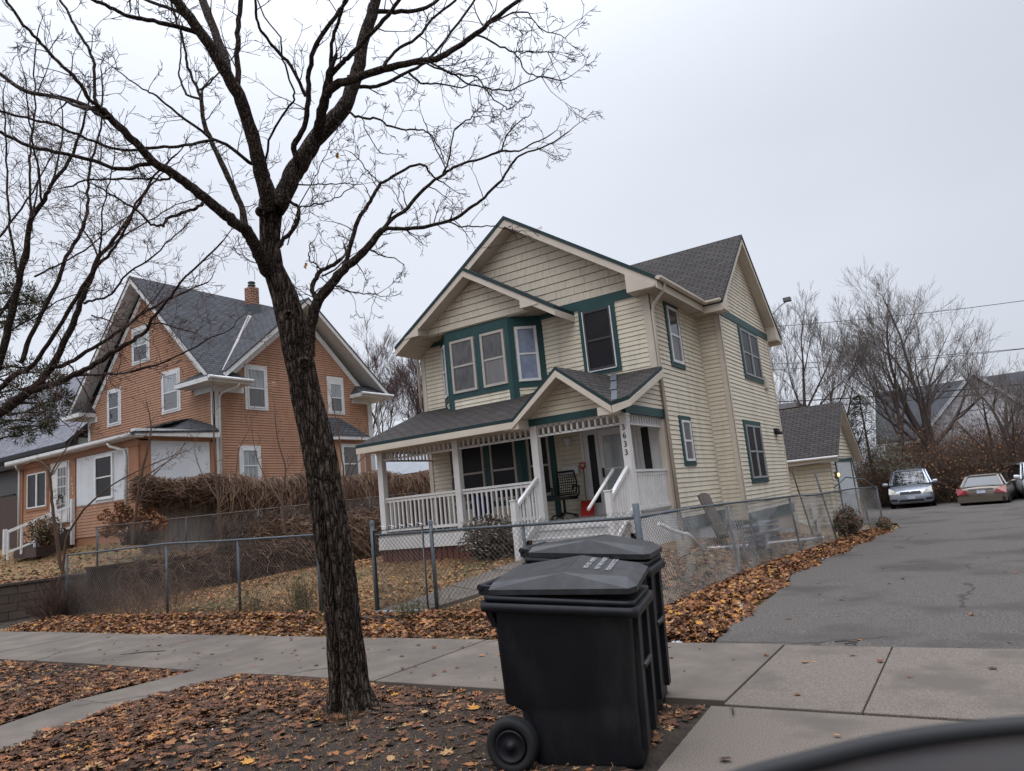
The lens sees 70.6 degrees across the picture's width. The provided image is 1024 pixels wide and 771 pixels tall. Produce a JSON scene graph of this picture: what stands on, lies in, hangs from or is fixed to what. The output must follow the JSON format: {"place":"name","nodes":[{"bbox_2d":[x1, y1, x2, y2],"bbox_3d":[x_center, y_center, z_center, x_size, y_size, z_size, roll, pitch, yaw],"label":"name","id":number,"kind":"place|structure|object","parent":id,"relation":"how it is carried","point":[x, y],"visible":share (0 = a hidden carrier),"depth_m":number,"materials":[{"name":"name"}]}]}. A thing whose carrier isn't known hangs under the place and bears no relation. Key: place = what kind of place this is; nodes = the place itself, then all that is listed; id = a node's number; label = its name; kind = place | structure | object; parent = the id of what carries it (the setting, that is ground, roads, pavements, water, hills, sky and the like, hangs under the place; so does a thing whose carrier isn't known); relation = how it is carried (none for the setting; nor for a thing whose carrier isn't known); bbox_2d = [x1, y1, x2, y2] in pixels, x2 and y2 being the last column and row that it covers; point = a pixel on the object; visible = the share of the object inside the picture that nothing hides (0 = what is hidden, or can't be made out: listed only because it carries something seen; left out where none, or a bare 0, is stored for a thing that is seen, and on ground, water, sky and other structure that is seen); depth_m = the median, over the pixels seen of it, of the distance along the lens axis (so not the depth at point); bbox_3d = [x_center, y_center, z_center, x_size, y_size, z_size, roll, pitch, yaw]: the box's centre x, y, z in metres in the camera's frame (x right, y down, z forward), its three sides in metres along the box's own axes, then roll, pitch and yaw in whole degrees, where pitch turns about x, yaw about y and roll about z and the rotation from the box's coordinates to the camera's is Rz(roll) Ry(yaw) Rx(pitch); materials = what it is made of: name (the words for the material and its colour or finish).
{"place":"outdoors","nodes":[
{"label":"outdoors","id":0,"kind":"place"},
{"bbox_2d":[404,497,448,531],"bbox_3d":[-1.949,2.886,16.203,1.260,0.760,0.030,-11,-11,31],"label":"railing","id":1,"kind":"object","parent":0,"point":[439,519],"visible":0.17,"depth_m":16.16,"materials":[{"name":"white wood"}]},
{"bbox_2d":[362,559,524,622],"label":"front path","id":2,"kind":"structure","parent":0,"point":[457,585],"depth_m":11.78,"materials":[{"name":"concrete"}]},
{"bbox_2d":[0,475,898,770],"bbox_3d":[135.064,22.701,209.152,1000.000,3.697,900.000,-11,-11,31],"label":"ground","id":3,"kind":"structure","parent":0,"point":[662,751],"depth_m":5.49,"materials":[{"name":"plant"}]},
{"bbox_2d":[0,495,17,549],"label":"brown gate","id":4,"kind":"structure","parent":3,"relation":"on","point":[8,511],"depth_m":30.53,"materials":[{"name":"brown wood"}]},
{"bbox_2d":[0,238,78,447],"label":"pine tree","id":5,"kind":"object","parent":3,"relation":"on","point":[52,405],"visible":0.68,"depth_m":17.67,"materials":[{"name":"green plant"}]},
{"bbox_2d":[0,573,85,622],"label":"retaining wall","id":6,"kind":"structure","parent":3,"relation":"on","point":[7,613],"depth_m":17.89,"materials":[{"name":"concrete"}]},
{"bbox_2d":[0,373,87,497],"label":"house","id":7,"kind":"structure","parent":3,"relation":"on","point":[10,452],"depth_m":36.77,"materials":[{"name":"grey"}]},
{"bbox_2d":[22,514,66,545],"bbox_3d":[-15.665,4.864,24.323,1.718,1.040,1.109,-11,-11,31],"label":"shrub","id":8,"kind":"object","parent":3,"relation":"on","point":[44,535],"visible":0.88,"depth_m":24.12,"materials":[{"name":"plant"}]},
{"bbox_2d":[1,560,124,619],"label":"corner bramble","id":9,"kind":"object","parent":3,"relation":"on","point":[56,607],"visible":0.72,"depth_m":16.53,"materials":[{"name":"brown plant"}]},
{"bbox_2d":[0,543,202,583],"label":"terrace leaves","id":10,"kind":"object","parent":3,"relation":"on","point":[23,578],"visible":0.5,"depth_m":22.14,"materials":[{"name":"brown plant"}]},
{"bbox_2d":[12,412,199,574],"bbox_3d":[-10.728,2.762,19.447,5.359,4.559,1.338,-6,-9,1],"label":"sapling","id":11,"kind":"object","parent":3,"relation":"on","point":[56,534],"visible":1,"depth_m":19.47,"materials":[{"name":"brown plant"}]},
{"bbox_2d":[0,670,240,753],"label":"carriage walk","id":12,"kind":"structure","parent":3,"relation":"on","point":[17,732],"depth_m":7.03,"materials":[{"name":"concrete"}]},
{"bbox_2d":[97,502,167,544],"bbox_3d":[-10.245,3.724,19.499,2.160,1.215,1.183,-5,-9,-3],"label":"hydrangea","id":13,"kind":"object","parent":3,"relation":"on","point":[153,513],"visible":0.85,"depth_m":19.38,"materials":[{"name":"plant"}]},
{"bbox_2d":[0,6,270,444],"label":"spreading tree","id":14,"kind":"object","parent":3,"relation":"on","point":[39,385],"visible":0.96,"depth_m":10.39,"materials":[{"name":"brown plant"}]},
{"bbox_2d":[61,559,221,614],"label":"fence weeds","id":15,"kind":"object","parent":3,"relation":"on","point":[143,601],"visible":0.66,"depth_m":16.52,"materials":[{"name":"brown plant"}]},
{"bbox_2d":[126,386,202,544],"bbox_3d":[-9.072,2.018,18.887,2.380,4.036,1.182,-7,-9,6],"label":"sapling","id":16,"kind":"object","parent":3,"relation":"on","point":[138,500],"visible":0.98,"depth_m":18.98,"materials":[{"name":"brown plant"}]},
{"bbox_2d":[66,534,323,615],"bbox_3d":[-6.718,3.893,14.358,8.519,1.635,0.086,-12,-11,32],"label":"chain link fence","id":17,"kind":"object","parent":3,"relation":"on","point":[319,588],"visible":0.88,"depth_m":14.01,"materials":[{"name":"metal"}]},
{"bbox_2d":[2,276,393,559],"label":"orange house","id":18,"kind":"structure","parent":3,"relation":"on","point":[245,373],"depth_m":28.11,"materials":[{"name":"wood"}]},
{"bbox_2d":[26,473,35,508],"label":"window","id":19,"kind":"structure","parent":18,"relation":"in","point":[31,478],"depth_m":27.40,"materials":[{"name":"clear glass"}]},
{"bbox_2d":[36,471,45,507],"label":"window","id":20,"kind":"structure","parent":18,"relation":"in","point":[40,476],"depth_m":27.02,"materials":[{"name":"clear glass"}]},
{"bbox_2d":[54,461,67,522],"bbox_3d":[-16.340,3.861,26.183,0.950,2.180,0.040,-11,-11,31],"label":"door","id":21,"kind":"structure","parent":18,"relation":"in","point":[61,474],"depth_m":26.14,"materials":[{"name":"white paint"}]},
{"bbox_2d":[94,453,113,500],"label":"window","id":22,"kind":"structure","parent":18,"relation":"in","point":[103,464],"depth_m":24.69,"materials":[{"name":"clear glass"}]},
{"bbox_2d":[108,390,118,424],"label":"window","id":23,"kind":"structure","parent":18,"relation":"in","point":[113,405],"depth_m":30.00,"materials":[{"name":"white glass"}]},
{"bbox_2d":[133,327,147,363],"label":"window","id":24,"kind":"structure","parent":18,"relation":"in","point":[135,356],"depth_m":29.33,"materials":[{"name":"white glass"}]},
{"bbox_2d":[162,371,178,412],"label":"window","id":25,"kind":"structure","parent":18,"relation":"in","point":[170,395],"depth_m":27.93,"materials":[{"name":"white glass"}]},
{"bbox_2d":[242,449,259,478],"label":"window","id":26,"kind":"structure","parent":18,"relation":"in","point":[250,467],"depth_m":27.29,"materials":[{"name":"white glass"}]},
{"bbox_2d":[247,368,265,408],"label":"window","id":27,"kind":"structure","parent":18,"relation":"in","point":[257,391],"depth_m":28.12,"materials":[{"name":"white glass"}]},
{"bbox_2d":[329,382,342,412],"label":"window","id":28,"kind":"structure","parent":18,"relation":"in","point":[336,393],"depth_m":31.58,"materials":[{"name":"white glass"}]},
{"bbox_2d":[342,446,359,476],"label":"window","id":29,"kind":"structure","parent":18,"relation":"in","point":[349,450],"depth_m":30.90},
{"bbox_2d":[142,496,253,554],"bbox_3d":[-6.262,4.351,26.000,0.090,1.830,14.535,-11,-11,31],"label":"board fence","id":30,"kind":"object","parent":3,"relation":"on","point":[188,513],"visible":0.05,"depth_m":20.86,"materials":[{"name":"brown wood"}]},
{"bbox_2d":[95,469,430,605],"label":"dry vines","id":31,"kind":"object","parent":30,"relation":"hanging from","point":[248,493],"visible":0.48,"depth_m":21.86,"materials":[{"name":"plant"}]},
{"bbox_2d":[178,368,258,532],"bbox_3d":[-7.529,1.673,18.632,2.024,4.190,1.064,-7,-9,7],"label":"sapling","id":32,"kind":"object","parent":3,"relation":"on","point":[217,495],"visible":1,"depth_m":18.50,"materials":[{"name":"brown plant"}]},
{"bbox_2d":[3,608,496,639],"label":"fallen leaves","id":33,"kind":"object","parent":3,"relation":"on","point":[130,623],"visible":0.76,"depth_m":11.69,"materials":[{"name":"brown plant"}]},
{"bbox_2d":[84,519,422,609],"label":"retaining wall","id":34,"kind":"structure","parent":3,"relation":"on","point":[208,562],"depth_m":19.52,"materials":[{"name":"concrete"}]},
{"bbox_2d":[95,492,415,565],"bbox_3d":[-6.991,4.396,23.024,0.069,1.517,12.273,-11,-11,31],"label":"boundary fence","id":35,"kind":"object","parent":34,"relation":"on","point":[145,522],"visible":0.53,"depth_m":20.05,"materials":[{"name":"metal"}]},
{"bbox_2d":[243,388,303,533],"bbox_3d":[-5.599,1.819,17.716,1.353,3.556,1.467,-14,-13,42],"label":"sapling","id":36,"kind":"object","parent":3,"relation":"on","point":[283,510],"visible":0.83,"depth_m":17.50,"materials":[{"name":"brown plant"}]},
{"bbox_2d":[79,578,483,615],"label":"yard weeds","id":37,"kind":"object","parent":3,"relation":"on","point":[286,607],"visible":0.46,"depth_m":13.31,"materials":[{"name":"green plant"}]},
{"bbox_2d":[0,0,604,716],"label":"street tree","id":38,"kind":"object","parent":3,"relation":"on","point":[350,690],"visible":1,"depth_m":5.91,"materials":[{"name":"brown plant"}]},
{"bbox_2d":[244,576,424,626],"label":"green weeds","id":39,"kind":"object","parent":3,"relation":"on","point":[300,599],"visible":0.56,"depth_m":12.65,"materials":[{"name":"green plant"}]},
{"bbox_2d":[326,382,372,510],"bbox_3d":[-4.157,1.632,19.892,1.759,3.693,1.015,-7,-9,9],"label":"sapling","id":40,"kind":"object","parent":3,"relation":"on","point":[344,486],"visible":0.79,"depth_m":19.99,"materials":[{"name":"brown plant"}]},
{"bbox_2d":[0,660,704,770],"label":"boulevard leaves","id":41,"kind":"object","parent":3,"relation":"on","point":[142,730],"visible":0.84,"depth_m":6.07,"materials":[{"name":"brown plant"}]},
{"bbox_2d":[2,672,704,770],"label":"soil debris","id":42,"kind":"object","parent":3,"relation":"on","point":[331,766],"visible":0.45,"depth_m":5.12,"materials":[{"name":"brown plant"}]},
{"bbox_2d":[349,313,409,454],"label":"bare tree","id":43,"kind":"object","parent":3,"relation":"on","point":[373,355],"visible":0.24,"depth_m":64.28,"materials":[{"name":"grey plant"}]},
{"bbox_2d":[357,349,413,432],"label":"bare tree","id":44,"kind":"object","parent":3,"relation":"on","point":[387,386],"visible":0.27,"depth_m":62.98,"materials":[{"name":"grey plant"}]},
{"bbox_2d":[88,547,698,614],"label":"yard leaves","id":45,"kind":"object","parent":3,"relation":"on","point":[368,560],"visible":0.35,"depth_m":14.34,"materials":[{"name":"brown plant"}]},
{"bbox_2d":[375,454,428,474],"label":"grey garage","id":46,"kind":"structure","parent":3,"relation":"on","point":[405,468],"depth_m":39.71,"materials":[{"name":"white"}]},
{"bbox_2d":[380,358,423,422],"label":"bare tree","id":47,"kind":"object","parent":3,"relation":"on","point":[412,369],"visible":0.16,"depth_m":61.42,"materials":[{"name":"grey plant"}]},
{"bbox_2d":[381,350,423,420],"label":"bare tree","id":48,"kind":"object","parent":3,"relation":"on","point":[407,390],"visible":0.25,"depth_m":60.05,"materials":[{"name":"brown plant"}]},
{"bbox_2d":[456,513,521,560],"bbox_3d":[-0.432,3.004,14.143,1.602,1.030,0.992,-11,-11,31],"label":"shrub","id":49,"kind":"object","parent":3,"relation":"on","point":[493,520],"visible":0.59,"depth_m":13.94,"materials":[{"name":"plant"}]},
{"bbox_2d":[369,503,642,613],"bbox_3d":[-0.260,2.582,10.321,4.668,1.635,0.114,-12,-11,32],"label":"chain link fence","id":50,"kind":"object","parent":3,"relation":"on","point":[636,517],"visible":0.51,"depth_m":10.62,"materials":[{"name":"metal"}]},
{"bbox_2d":[373,523,428,612],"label":"gate","id":51,"kind":"structure","parent":50,"relation":"attached to","point":[376,573],"depth_m":11.12,"materials":[{"name":"metal"}]},
{"bbox_2d":[477,555,657,770],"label":"wheeled bin","id":52,"kind":"object","parent":3,"relation":"on","point":[575,645],"visible":1,"depth_m":4.28,"materials":[{"name":"plastic"}]},
{"bbox_2d":[355,216,794,562],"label":"cream house","id":53,"kind":"structure","parent":3,"relation":"on","point":[648,386],"depth_m":16.51,"materials":[{"name":"wood"}]},
{"bbox_2d":[441,345,447,398],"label":"window","id":54,"kind":"structure","parent":53,"relation":"in","point":[442,349],"depth_m":18.01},
{"bbox_2d":[449,336,478,393],"bbox_3d":[-1.162,-0.479,17.359,0.710,1.290,0.057,-11,-11,31],"label":"window","id":55,"kind":"structure","parent":53,"relation":"in","point":[462,351],"depth_m":17.35,"materials":[{"name":"glass"}]},
{"bbox_2d":[461,443,486,502],"bbox_3d":[-0.918,2.061,16.944,0.690,1.340,0.057,-11,-11,31],"label":"window","id":56,"kind":"structure","parent":53,"relation":"in","point":[473,462],"depth_m":16.93,"materials":[{"name":"black glass"}]},
{"bbox_2d":[479,329,508,387],"bbox_3d":[-0.426,-0.628,16.900,0.670,1.290,0.057,-11,-11,31],"label":"window","id":57,"kind":"structure","parent":53,"relation":"in","point":[492,344],"depth_m":16.89,"materials":[{"name":"glass"}]},
{"bbox_2d":[489,438,519,499],"bbox_3d":[-0.182,1.912,16.485,0.690,1.340,0.057,-11,-11,31],"label":"window","id":58,"kind":"structure","parent":53,"relation":"in","point":[503,463],"depth_m":16.49,"materials":[{"name":"black glass"}]},
{"bbox_2d":[514,326,540,381],"bbox_3d":[0.359,-0.737,16.712,0.506,1.290,0.057,-4,-9,-9],"label":"window","id":59,"kind":"structure","parent":53,"relation":"in","point":[526,343],"depth_m":16.70,"materials":[{"name":"white glass"}]},
{"bbox_2d":[525,436,552,494],"bbox_3d":[0.612,1.801,16.292,0.506,1.340,0.057,-4,-9,-9],"label":"window","id":60,"kind":"structure","parent":53,"relation":"in","point":[544,440],"depth_m":16.30,"materials":[{"name":"black glass"}]},
{"bbox_2d":[546,469,579,519],"bbox_3d":[1.095,2.329,15.474,0.697,1.017,0.588,-11,-11,31],"label":"office chair","id":61,"kind":"object","parent":53,"relation":"on","point":[563,497],"visible":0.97,"depth_m":15.57,"materials":[{"name":"black plastic"}]},
{"bbox_2d":[579,462,593,516],"bbox_3d":[1.609,2.239,15.676,0.320,1.164,0.254,-11,-11,31],"label":"snow shovel","id":62,"kind":"object","parent":53,"relation":"on","point":[584,506],"visible":0.85,"depth_m":15.62,"materials":[{"name":"red plastic"}]},
{"bbox_2d":[582,306,615,370],"bbox_3d":[1.932,-1.029,16.018,0.670,1.350,0.057,-11,-11,31],"label":"window","id":63,"kind":"structure","parent":53,"relation":"in","point":[597,325],"depth_m":16.02,"materials":[{"name":"black glass"}]},
{"bbox_2d":[597,425,640,511],"bbox_3d":[2.286,1.790,15.449,0.820,1.800,0.090,-11,-11,31],"label":"door","id":64,"kind":"structure","parent":53,"relation":"in","point":[609,440],"depth_m":15.57,"materials":[{"name":"white paint"}]},
{"bbox_2d":[666,305,684,364],"bbox_3d":[3.690,-1.134,16.410,0.057,1.300,0.680,-11,-11,31],"label":"window","id":65,"kind":"structure","parent":53,"relation":"in","point":[672,314],"depth_m":16.43,"materials":[{"name":"grey glass"}]},
{"bbox_2d":[681,420,695,460],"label":"window","id":66,"kind":"structure","parent":53,"relation":"in","point":[686,425],"depth_m":15.96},
{"bbox_2d":[739,328,755,376],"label":"window","id":67,"kind":"structure","parent":53,"relation":"in","point":[745,339],"depth_m":19.59,"materials":[{"name":"grey glass"}]},
{"bbox_2d":[745,424,760,477],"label":"window","id":68,"kind":"structure","parent":53,"relation":"in","point":[750,432],"depth_m":18.35,"materials":[{"name":"grey glass"}]},
{"bbox_2d":[749,333,763,379],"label":"window","id":69,"kind":"structure","parent":53,"relation":"in","point":[753,339],"depth_m":20.36,"materials":[{"name":"grey glass"}]},
{"bbox_2d":[754,426,767,477],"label":"window","id":70,"kind":"structure","parent":53,"relation":"in","point":[757,429],"depth_m":18.99,"materials":[{"name":"grey glass"}]},
{"bbox_2d":[519,534,670,713],"bbox_3d":[0.679,1.800,5.575,0.996,1.246,0.823,-9,-10,19],"label":"wheeled bin","id":71,"kind":"object","parent":3,"relation":"on","point":[643,552],"visible":0.24,"depth_m":5.39,"materials":[{"name":"plastic"}]},
{"bbox_2d":[697,493,756,559],"bbox_3d":[4.236,2.745,14.268,0.830,1.319,0.800,-11,-11,31],"label":"garden chair","id":72,"kind":"object","parent":3,"relation":"on","point":[704,498],"visible":0.58,"depth_m":14.29,"materials":[{"name":"grey wood"}]},
{"bbox_2d":[657,522,823,548],"bbox_3d":[4.923,3.009,14.853,0.256,1.007,7.046,-14,-13,42],"label":"drain pipe","id":73,"kind":"object","parent":3,"relation":"on","point":[783,542],"visible":0.45,"depth_m":14.01,"materials":[{"name":"white paint"}]},
{"bbox_2d":[662,532,829,602],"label":"side yard leaves","id":74,"kind":"object","parent":3,"relation":"on","point":[794,533],"visible":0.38,"depth_m":13.41,"materials":[{"name":"brown plant"}]},
{"bbox_2d":[737,523,766,546],"bbox_3d":[4.989,3.098,14.977,0.370,0.410,0.800,-11,-11,31],"label":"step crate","id":75,"kind":"object","parent":3,"relation":"on","point":[748,527],"visible":0.34,"depth_m":14.75,"materials":[{"name":"grey plastic"}]},
{"bbox_2d":[640,473,883,605],"bbox_3d":[5.910,2.858,15.223,0.669,1.903,14.969,-13,-12,36],"label":"chain link fence","id":76,"kind":"object","parent":3,"relation":"on","point":[754,512],"visible":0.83,"depth_m":13.00,"materials":[{"name":"metal"}]},
{"bbox_2d":[753,519,779,540],"bbox_3d":[5.583,3.192,15.898,0.370,0.410,0.800,-11,-11,31],"label":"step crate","id":77,"kind":"object","parent":3,"relation":"on","point":[774,533],"visible":0.29,"depth_m":15.75,"materials":[{"name":"grey plastic"}]},
{"bbox_2d":[778,402,806,409],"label":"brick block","id":78,"kind":"structure","parent":3,"relation":"on","point":[791,405],"depth_m":43.88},
{"bbox_2d":[658,706,959,770],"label":"driveway apron","id":79,"kind":"object","parent":3,"relation":"on","point":[741,737],"visible":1,"depth_m":4.45,"materials":[{"name":"concrete"}]},
{"bbox_2d":[779,401,862,526],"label":"garage","id":80,"kind":"structure","parent":3,"relation":"on","point":[818,433],"depth_m":26.30,"materials":[{"name":"beige"}]},
{"bbox_2d":[836,461,857,514],"bbox_3d":[12.650,3.967,27.264,0.030,2.200,3.500,-11,-11,31],"label":"garage door","id":81,"kind":"structure","parent":80,"relation":"in","point":[838,463],"depth_m":27.33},
{"bbox_2d":[769,281,892,406],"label":"bare tree","id":82,"kind":"object","parent":3,"relation":"on","point":[809,340],"visible":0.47,"depth_m":43.88,"materials":[{"name":"brown plant"}]},
{"bbox_2d":[787,355,903,437],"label":"bare tree","id":83,"kind":"object","parent":3,"relation":"on","point":[837,399],"visible":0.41,"depth_m":42.61,"materials":[{"name":"brown plant"}]},
{"bbox_2d":[832,503,864,536],"bbox_3d":[8.660,3.511,18.675,0.762,0.953,2.200,-11,-11,31],"label":"shrub","id":84,"kind":"object","parent":3,"relation":"on","point":[848,524],"visible":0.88,"depth_m":18.33,"materials":[{"name":"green plant"}]},
{"bbox_2d":[867,516,895,529],"bbox_3d":[10.540,3.995,20.731,0.919,0.494,0.841,-4,-9,-9],"label":"shrub","id":85,"kind":"object","parent":3,"relation":"on","point":[886,524],"visible":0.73,"depth_m":20.55,"materials":[{"name":"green plant"}]},
{"bbox_2d":[847,395,922,508],"bbox_3d":[18.130,3.377,36.839,4.911,5.902,5.069,-11,-11,31],"label":"conifer","id":86,"kind":"object","parent":3,"relation":"on","point":[861,415],"visible":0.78,"depth_m":36.87,"materials":[{"name":"plant"}]},
{"bbox_2d":[847,306,942,467],"bbox_3d":[21.296,1.130,39.690,4.651,10.662,4.996,-14,-13,43],"label":"bare tree","id":87,"kind":"object","parent":3,"relation":"on","point":[893,390],"visible":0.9,"depth_m":39.76,"materials":[{"name":"brown plant"}]},
{"bbox_2d":[806,260,1019,500],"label":"bare tree","id":88,"kind":"object","parent":3,"relation":"on","point":[924,409],"visible":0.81,"depth_m":41.23,"materials":[{"name":"brown plant"}]},
{"bbox_2d":[854,410,1023,508],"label":"brushwood","id":89,"kind":"object","parent":3,"relation":"on","point":[953,471],"visible":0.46,"depth_m":36.91,"materials":[{"name":"brown plant"}]},
{"bbox_2d":[855,399,1023,475],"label":"tall brushwood","id":90,"kind":"object","parent":3,"relation":"on","point":[938,435],"visible":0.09,"depth_m":41.10,"materials":[{"name":"brown plant"}]},
{"bbox_2d":[875,371,1023,465],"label":"white house","id":91,"kind":"structure","parent":3,"relation":"on","point":[938,405],"depth_m":45.14,"materials":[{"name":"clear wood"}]},
{"bbox_2d":[930,357,1021,454],"bbox_3d":[25.757,2.092,39.069,6.040,7.708,5.345,-11,-11,31],"label":"bare tree","id":92,"kind":"object","parent":3,"relation":"on","point":[964,402],"visible":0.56,"depth_m":39.35,"materials":[{"name":"brown plant"}]},
{"bbox_2d":[944,351,1023,461],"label":"bare tree","id":93,"kind":"object","parent":3,"relation":"on","point":[1012,411],"visible":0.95,"depth_m":35.87,"materials":[{"name":"brown plant"}]},
{"bbox_2d":[1002,462,1019,486],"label":"shed","id":94,"kind":"structure","parent":3,"relation":"on","point":[1010,473],"depth_m":34.58,"materials":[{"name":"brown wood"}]},
{"bbox_2d":[470,495,491,525],"bbox_3d":[-0.630,2.734,15.739,0.360,0.650,0.390,-11,-11,31],"label":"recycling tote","id":95,"kind":"object","parent":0,"point":[485,505],"visible":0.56,"depth_m":15.63,"materials":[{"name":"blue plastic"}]},
{"bbox_2d":[0,631,1023,720],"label":"sidewalk","id":96,"kind":"structure","parent":0,"point":[957,684],"depth_m":6.29,"materials":[{"name":"concrete"}]},
{"bbox_2d":[0,0,1023,641],"label":"sky","id":97,"kind":"structure","parent":0,"point":[831,136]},
{"bbox_2d":[790,457,869,533],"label":"chain link gate","id":98,"kind":"structure","parent":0,"point":[854,467],"depth_m":21.09,"materials":[{"name":"metal"}]},
{"bbox_2d":[664,498,1023,648],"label":"driveway","id":99,"kind":"structure","parent":0,"point":[928,602],"depth_m":9.56,"materials":[{"name":"asphalt"}]},
{"bbox_2d":[18,550,1021,759],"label":"loose leaves","id":100,"kind":"object","parent":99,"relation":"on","point":[727,757],"visible":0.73,"depth_m":7.69,"materials":[{"name":"brown plant"}]},
{"bbox_2d":[882,466,937,508],"bbox_3d":[20.136,5.071,36.390,2.402,1.967,5.003,-11,-11,31],"label":"silver van","id":101,"kind":"object","parent":99,"relation":"on","point":[907,490],"visible":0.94,"depth_m":34.74,"materials":[{"name":"paint"}]},
{"bbox_2d":[956,473,1017,505],"bbox_3d":[21.587,4.735,32.846,2.200,1.469,5.025,-13,-12,37],"label":"tan sedan","id":102,"kind":"object","parent":99,"relation":"on","point":[987,487],"visible":0.91,"depth_m":31.26,"materials":[{"name":"paint"}]},
{"bbox_2d":[1013,462,1023,497],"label":"white car","id":103,"kind":"object","parent":99,"relation":"on","point":[1019,477],"visible":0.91,"depth_m":32.65,"materials":[{"name":"paint"}]},
{"bbox_2d":[730,715,1023,770],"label":"dark car","id":104,"kind":"object","parent":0,"point":[992,744],"visible":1,"depth_m":0.44,"materials":[{"name":"black paint"}]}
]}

